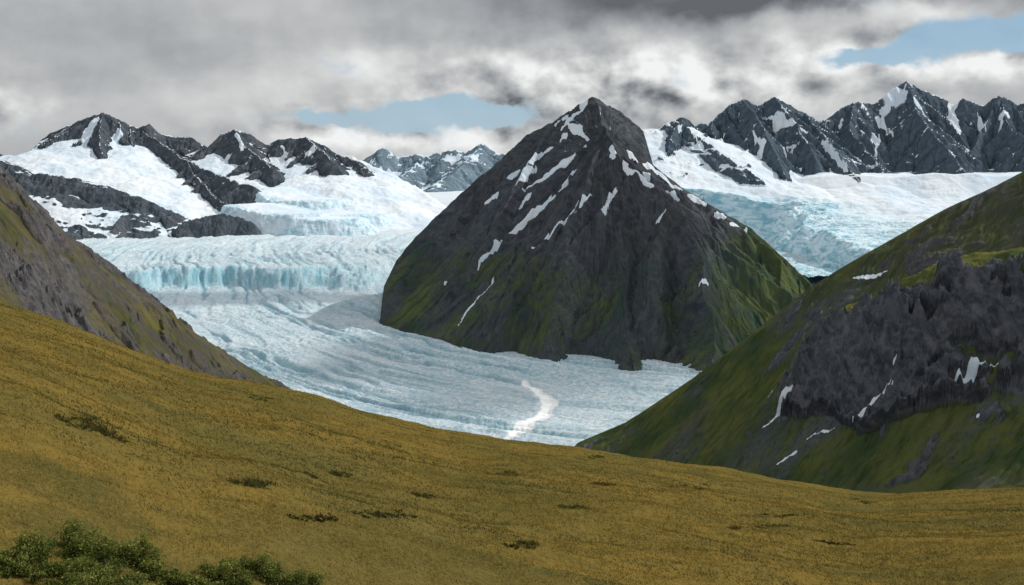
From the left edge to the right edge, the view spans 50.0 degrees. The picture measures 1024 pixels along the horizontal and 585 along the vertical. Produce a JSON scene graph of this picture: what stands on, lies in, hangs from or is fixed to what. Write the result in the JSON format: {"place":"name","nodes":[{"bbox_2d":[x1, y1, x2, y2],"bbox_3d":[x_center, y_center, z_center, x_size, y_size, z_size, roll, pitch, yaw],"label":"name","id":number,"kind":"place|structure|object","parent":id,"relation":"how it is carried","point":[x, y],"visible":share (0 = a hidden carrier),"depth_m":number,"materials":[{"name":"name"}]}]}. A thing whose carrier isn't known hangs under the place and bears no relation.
{"place":"outdoors","nodes":[
{"label":"outdoors","id":0,"kind":"place"},
{"bbox_2d":[0,166,289,388],"bbox_3d":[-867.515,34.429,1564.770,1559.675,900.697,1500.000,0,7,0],"label":"hillside","id":1,"kind":"structure","parent":0,"point":[50,266],"depth_m":1345.61,"materials":[{"name":"stone"}]},
{"bbox_2d":[0,113,445,239],"bbox_3d":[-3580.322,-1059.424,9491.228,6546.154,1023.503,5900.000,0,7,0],"label":"mountain range","id":2,"kind":"structure","parent":0,"point":[102,175],"depth_m":8612.80,"materials":[{"name":"white snow"}]},
{"bbox_2d":[363,143,505,191],"bbox_3d":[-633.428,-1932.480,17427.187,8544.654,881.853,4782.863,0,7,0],"label":"mountain range","id":3,"kind":"structure","parent":0,"point":[451,170],"depth_m":17323.78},
{"bbox_2d":[76,189,826,445],"bbox_3d":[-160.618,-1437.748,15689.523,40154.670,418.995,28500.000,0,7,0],"label":"glacier","id":4,"kind":"object","parent":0,"point":[298,313],"visible":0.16,"depth_m":3586.08,"materials":[{"name":"white ice"}]},
{"bbox_2d":[0,301,1023,584],"bbox_3d":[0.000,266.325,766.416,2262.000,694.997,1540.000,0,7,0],"label":"meadow","id":5,"kind":"structure","parent":0,"point":[26,502],"depth_m":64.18,"materials":[{"name":"yellow plant"}]},
{"bbox_2d":[0,517,188,584],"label":"shrub","id":6,"kind":"object","parent":5,"relation":"on","point":[79,568],"visible":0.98,"depth_m":28.62,"materials":[{"name":"green plant"}]},
{"bbox_2d":[165,552,328,584],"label":"shrub","id":7,"kind":"object","parent":5,"relation":"on","point":[233,571],"visible":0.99,"depth_m":32.52,"materials":[{"name":"green plant"}]},
{"bbox_2d":[49,394,874,548],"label":"dwarf shrubs","id":8,"kind":"object","parent":5,"relation":"on","point":[106,432],"visible":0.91,"depth_m":51.92,"materials":[{"name":"green plant"}]},
{"bbox_2d":[0,0,1023,160],"label":"sky","id":9,"kind":"structure","parent":0,"point":[357,79],"materials":[{"name":"grey"}]},
{"bbox_2d":[379,97,812,372],"bbox_3d":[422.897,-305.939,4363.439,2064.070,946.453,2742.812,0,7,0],"label":"mountain","id":10,"kind":"structure","parent":0,"point":[587,227],"depth_m":3821.84,"materials":[{"name":"grey stone"}]},
{"bbox_2d":[575,171,1023,493],"bbox_3d":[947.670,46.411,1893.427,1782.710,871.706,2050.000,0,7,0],"label":"hillside","id":11,"kind":"structure","parent":0,"point":[895,365],"depth_m":1648.31,"materials":[{"name":"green plant"}]},
{"bbox_2d":[643,81,1023,276],"bbox_3d":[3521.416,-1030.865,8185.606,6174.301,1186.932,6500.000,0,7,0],"label":"mountain range","id":12,"kind":"structure","parent":0,"point":[842,187],"depth_m":7618.90,"materials":[{"name":"white snow"}]}
]}

